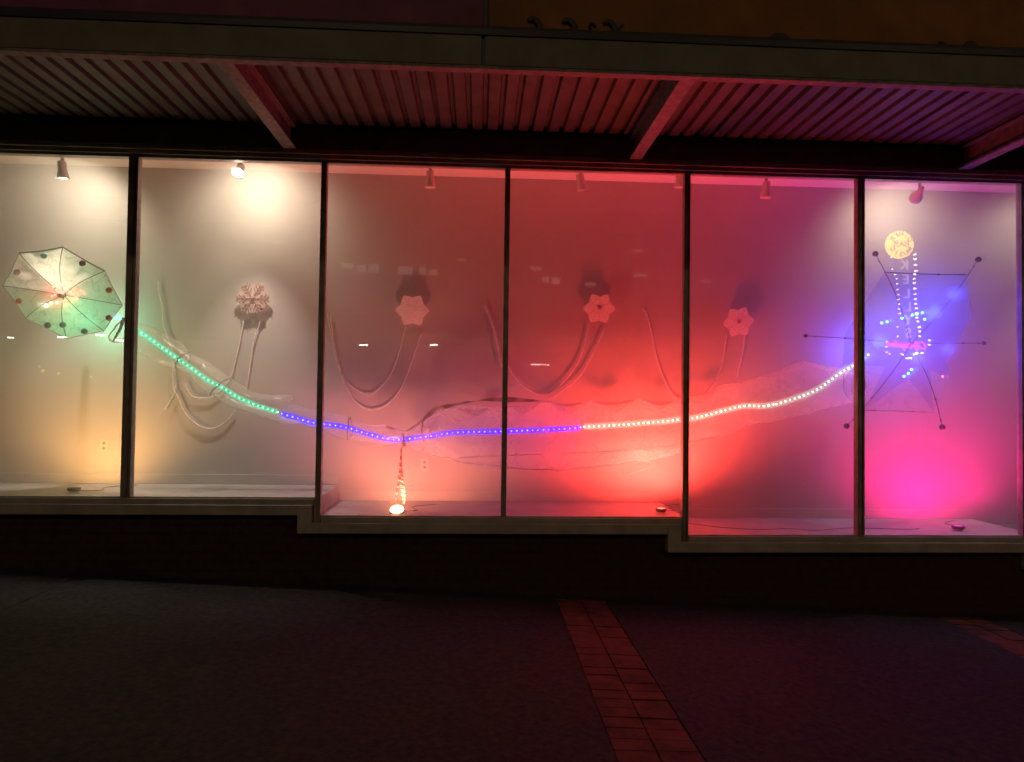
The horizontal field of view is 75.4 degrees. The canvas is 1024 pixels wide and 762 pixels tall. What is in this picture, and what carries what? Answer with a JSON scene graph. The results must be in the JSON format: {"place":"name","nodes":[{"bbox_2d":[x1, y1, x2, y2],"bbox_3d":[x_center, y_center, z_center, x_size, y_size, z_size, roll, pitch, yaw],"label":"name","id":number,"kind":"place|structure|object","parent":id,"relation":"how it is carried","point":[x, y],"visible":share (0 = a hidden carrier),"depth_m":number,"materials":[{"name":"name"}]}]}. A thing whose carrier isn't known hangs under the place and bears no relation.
{"place":"outdoors","nodes":[
{"label":"outdoors","id":0,"kind":"place"},
{"bbox_2d":[0,483,1016,533],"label":"display floor","id":1,"kind":"structure","parent":0,"point":[332,503],"depth_m":5.93,"materials":[{"name":"paint"}]},
{"bbox_2d":[67,486,115,491],"bbox_3d":[-3.546,0.915,5.763,0.142,0.045,0.588,0,-1,24],"label":"floor uplight","id":2,"kind":"object","parent":1,"relation":"on","point":[72,489],"visible":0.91,"depth_m":5.53,"materials":[{"name":"black paint"}]},
{"bbox_2d":[389,504,434,513],"bbox_3d":[-0.855,1.095,5.794,0.146,0.085,0.613,0,-1,26],"label":"floor uplight","id":3,"kind":"object","parent":1,"relation":"on","point":[397,509],"visible":0.97,"depth_m":5.58,"materials":[{"name":"black paint"}]},
{"bbox_2d":[656,504,677,511],"bbox_3d":[1.418,1.131,5.989,0.140,0.042,0.584,0,-1,24],"label":"floor uplight","id":4,"kind":"object","parent":1,"relation":"on","point":[661,509],"visible":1,"depth_m":5.76,"materials":[{"name":"black paint"}]},
{"bbox_2d":[688,523,918,529],"bbox_3d":[2.574,1.314,5.934,2.207,0.004,0.255,1,-1,4],"label":"extension cord","id":5,"kind":"object","parent":1,"relation":"on","point":[785,528],"visible":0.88,"depth_m":5.88,"materials":[{"name":"black rubber"}]},
{"bbox_2d":[945,520,965,529],"bbox_3d":[4.104,1.317,6.139,0.141,0.043,0.587,0,-1,24],"label":"floor uplight","id":6,"kind":"object","parent":1,"relation":"on","point":[958,527],"visible":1,"depth_m":5.90,"materials":[{"name":"black paint"}]},
{"bbox_2d":[0,570,1023,761],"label":"sidewalk","id":7,"kind":"structure","parent":0,"point":[103,668],"depth_m":3.84,"materials":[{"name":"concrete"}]},
{"bbox_2d":[556,599,704,761],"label":"brick strip","id":8,"kind":"object","parent":7,"relation":"on","point":[640,719],"visible":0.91,"depth_m":3.75,"materials":[{"name":"red brick"}]},
{"bbox_2d":[937,616,1023,657],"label":"brick strip","id":9,"kind":"object","parent":7,"relation":"on","point":[1002,637],"visible":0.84,"depth_m":5.25,"materials":[{"name":"red brick"}]},
{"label":"road","id":10,"kind":"structure","parent":0,"visible":0},
{"bbox_2d":[0,114,1023,617],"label":"storefront building","id":11,"kind":"structure","parent":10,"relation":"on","point":[304,540],"depth_m":5.52,"materials":[{"name":"brick"}]},
{"bbox_2d":[0,163,1016,524],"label":"display wall","id":12,"kind":"structure","parent":11,"relation":"attached to","point":[778,265],"depth_m":6.36,"materials":[{"name":"paint"}]},
{"bbox_2d":[2,246,122,338],"bbox_3d":[-3.800,-0.741,5.775,0.990,0.785,0.408,1,-1,-3],"label":"umbrella","id":13,"kind":"object","parent":12,"relation":"attached to","point":[64,292],"visible":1,"depth_m":5.62,"materials":[{"name":"white fabric"}]},
{"bbox_2d":[100,439,107,451],"bbox_3d":[-3.769,0.598,6.125,0.070,0.114,0.010,1,-1,-3],"label":"wall outlet","id":14,"kind":"object","parent":12,"relation":"attached to","point":[103,445],"depth_m":6.12,"materials":[{"name":"grey plastic"}]},
{"bbox_2d":[158,281,263,429],"bbox_3d":[-2.817,-0.243,6.175,0.990,1.390,0.046,1,-1,-3],"label":"garland","id":15,"kind":"object","parent":12,"relation":"hanging from","point":[259,323],"visible":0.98,"depth_m":6.16},
{"bbox_2d":[235,282,269,313],"bbox_3d":[-2.417,-0.769,6.194,0.320,0.298,0.070,1,-1,-3],"label":"snowflake","id":16,"kind":"object","parent":12,"relation":"attached to","point":[251,298],"visible":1,"depth_m":6.18,"materials":[{"name":"white paper"}]},
{"bbox_2d":[327,313,420,409],"bbox_3d":[-1.308,-0.179,6.250,0.903,0.929,0.045,1,-1,-3],"label":"garland","id":17,"kind":"object","parent":12,"relation":"hanging from","point":[336,360],"visible":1,"depth_m":6.24},
{"bbox_2d":[395,295,428,324],"bbox_3d":[-0.941,-0.670,6.272,0.326,0.282,0.057,1,11,-3],"label":"snowflake","id":18,"kind":"object","parent":12,"relation":"attached to","point":[410,310],"visible":1,"depth_m":6.25,"materials":[{"name":"fabric"}]},
{"bbox_2d":[421,459,428,470],"bbox_3d":[-0.826,0.791,6.269,0.070,0.114,0.010,1,-1,-3],"label":"wall outlet","id":19,"kind":"object","parent":12,"relation":"attached to","point":[424,464],"depth_m":6.27,"materials":[{"name":"grey plastic"}]},
{"bbox_2d":[109,317,865,473],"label":"plastic sheeting","id":20,"kind":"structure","parent":12,"relation":"attached to","point":[572,408],"depth_m":5.98,"materials":[{"name":"plastic"}]},
{"bbox_2d":[138,330,277,412],"bbox_3d":[-2.678,-0.085,5.830,1.242,0.743,0.046,1,-1,-3],"label":"led string","id":21,"kind":"object","parent":20,"relation":"attached to","point":[204,377],"visible":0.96,"depth_m":5.82,"materials":[{"name":"green plastic"}]},
{"bbox_2d":[394,433,405,504],"bbox_3d":[-0.963,0.755,5.704,0.097,0.614,0.034,1,-1,-3],"label":"hanging ribbon","id":22,"kind":"object","parent":20,"relation":"hanging from","point":[400,483],"visible":1,"depth_m":5.70,"materials":[{"name":"fabric"}]},
{"bbox_2d":[281,411,580,441],"bbox_3d":[-0.707,0.417,5.918,2.665,0.268,0.051,1,-1,-3],"label":"led string","id":23,"kind":"object","parent":20,"relation":"attached to","point":[431,435],"visible":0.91,"depth_m":5.90,"materials":[{"name":"blue plastic"}]},
{"bbox_2d":[584,354,868,426],"bbox_3d":[1.977,0.088,6.061,2.659,0.742,0.057,1,-1,-3],"label":"led string","id":24,"kind":"object","parent":20,"relation":"attached to","point":[725,409],"visible":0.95,"depth_m":6.05,"materials":[{"name":"white plastic"}]},
{"bbox_2d":[0,155,1015,192],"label":"display ceiling","id":25,"kind":"structure","parent":12,"relation":"attached to","point":[478,173],"depth_m":6.26,"materials":[{"name":"paint"}]},
{"bbox_2d":[57,157,69,179],"bbox_3d":[-3.810,-1.863,5.630,0.100,0.303,0.103,1,-1,-3],"label":"ceiling spotlight","id":26,"kind":"object","parent":25,"relation":"attached to","point":[62,173],"visible":0.64,"depth_m":5.60,"materials":[{"name":"beige metal"}]},
{"bbox_2d":[232,163,244,178],"bbox_3d":[-2.334,-1.859,5.671,0.096,0.273,0.159,1,-1,-16],"label":"ceiling spotlight","id":27,"kind":"object","parent":25,"relation":"attached to","point":[238,172],"visible":0.64,"depth_m":5.64,"materials":[{"name":"beige"}]},
{"bbox_2d":[425,168,435,188],"bbox_3d":[-0.712,-1.826,5.788,0.096,0.292,0.109,1,-1,-3],"label":"ceiling spotlight","id":28,"kind":"object","parent":25,"relation":"attached to","point":[430,183],"visible":0.72,"depth_m":5.75,"materials":[{"name":"beige metal"}]},
{"bbox_2d":[576,173,587,191],"bbox_3d":[0.614,-1.812,5.859,0.095,0.282,0.129,0,-2,37],"label":"ceiling spotlight","id":29,"kind":"object","parent":25,"relation":"attached to","point":[581,185],"visible":0.66,"depth_m":5.82,"materials":[{"name":"beige metal"}]},
{"bbox_2d":[674,176,682,187],"bbox_3d":[1.492,-1.827,5.899,0.099,0.227,0.108,1,-1,-3],"label":"ceiling spotlight","id":30,"kind":"object","parent":25,"relation":"attached to","point":[679,182],"visible":0.43,"depth_m":5.86,"materials":[{"name":"beige metal"}]},
{"bbox_2d":[760,178,770,198],"bbox_3d":[2.273,-1.781,5.936,0.096,0.298,0.105,1,-1,-3],"label":"ceiling spotlight","id":31,"kind":"object","parent":25,"relation":"attached to","point":[765,193],"visible":0.65,"depth_m":5.90,"materials":[{"name":"beige metal"}]},
{"bbox_2d":[909,183,923,203],"bbox_3d":[3.698,-1.766,6.034,0.112,0.288,0.168,1,-1,-3],"label":"ceiling spotlight","id":32,"kind":"object","parent":25,"relation":"attached to","point":[916,197],"visible":0.71,"depth_m":6.02,"materials":[{"name":"beige metal"}]},
{"bbox_2d":[0,473,1016,529],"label":"baseboard","id":33,"kind":"object","parent":12,"relation":"attached to","point":[458,495],"visible":0.77,"depth_m":6.28,"materials":[{"name":"paint"}]},
{"bbox_2d":[484,305,605,400],"bbox_3d":[0.310,-0.271,6.333,1.185,0.915,0.046,1,-1,-3],"label":"garland","id":34,"kind":"object","parent":12,"relation":"hanging from","point":[568,375],"visible":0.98,"depth_m":6.33},
{"bbox_2d":[583,294,614,322],"bbox_3d":[0.833,-0.696,6.355,0.313,0.271,0.070,1,11,-3],"label":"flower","id":35,"kind":"object","parent":12,"relation":"attached to","point":[599,308],"visible":1,"depth_m":6.34,"materials":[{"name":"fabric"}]},
{"bbox_2d":[643,309,744,403],"bbox_3d":[1.758,-0.235,6.405,1.028,0.924,0.043,1,-1,-3],"label":"garland","id":36,"kind":"object","parent":12,"relation":"hanging from","point":[720,367],"visible":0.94,"depth_m":6.40},
{"bbox_2d":[723,307,753,336],"bbox_3d":[2.188,-0.574,6.421,0.308,0.287,0.070,1,11,-3],"label":"snowflake","id":37,"kind":"object","parent":12,"relation":"attached to","point":[739,321],"visible":1,"depth_m":6.40,"materials":[{"name":"fabric"}]},
{"bbox_2d":[803,251,985,429],"bbox_3d":[3.449,-0.365,6.082,1.694,1.608,0.274,1,-1,-3],"label":"sculpture","id":38,"kind":"object","parent":12,"relation":"attached to","point":[941,426],"visible":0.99,"depth_m":6.03,"materials":[{"name":"black"}]},
{"bbox_2d":[0,6,1023,169],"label":"canopy","id":39,"kind":"object","parent":11,"relation":"attached to","point":[279,77],"visible":1,"depth_m":4.60,"materials":[{"name":"metal"}]},
{"bbox_2d":[0,0,1023,47],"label":"signboard","id":40,"kind":"object","parent":39,"relation":"on","point":[998,23],"visible":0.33,"depth_m":4.25,"materials":[{"name":"black paint"}]},
{"bbox_2d":[0,139,1023,542],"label":"window frame","id":41,"kind":"structure","parent":11,"relation":"in","point":[135,152],"depth_m":5.53,"materials":[{"name":"metal"}]}
]}

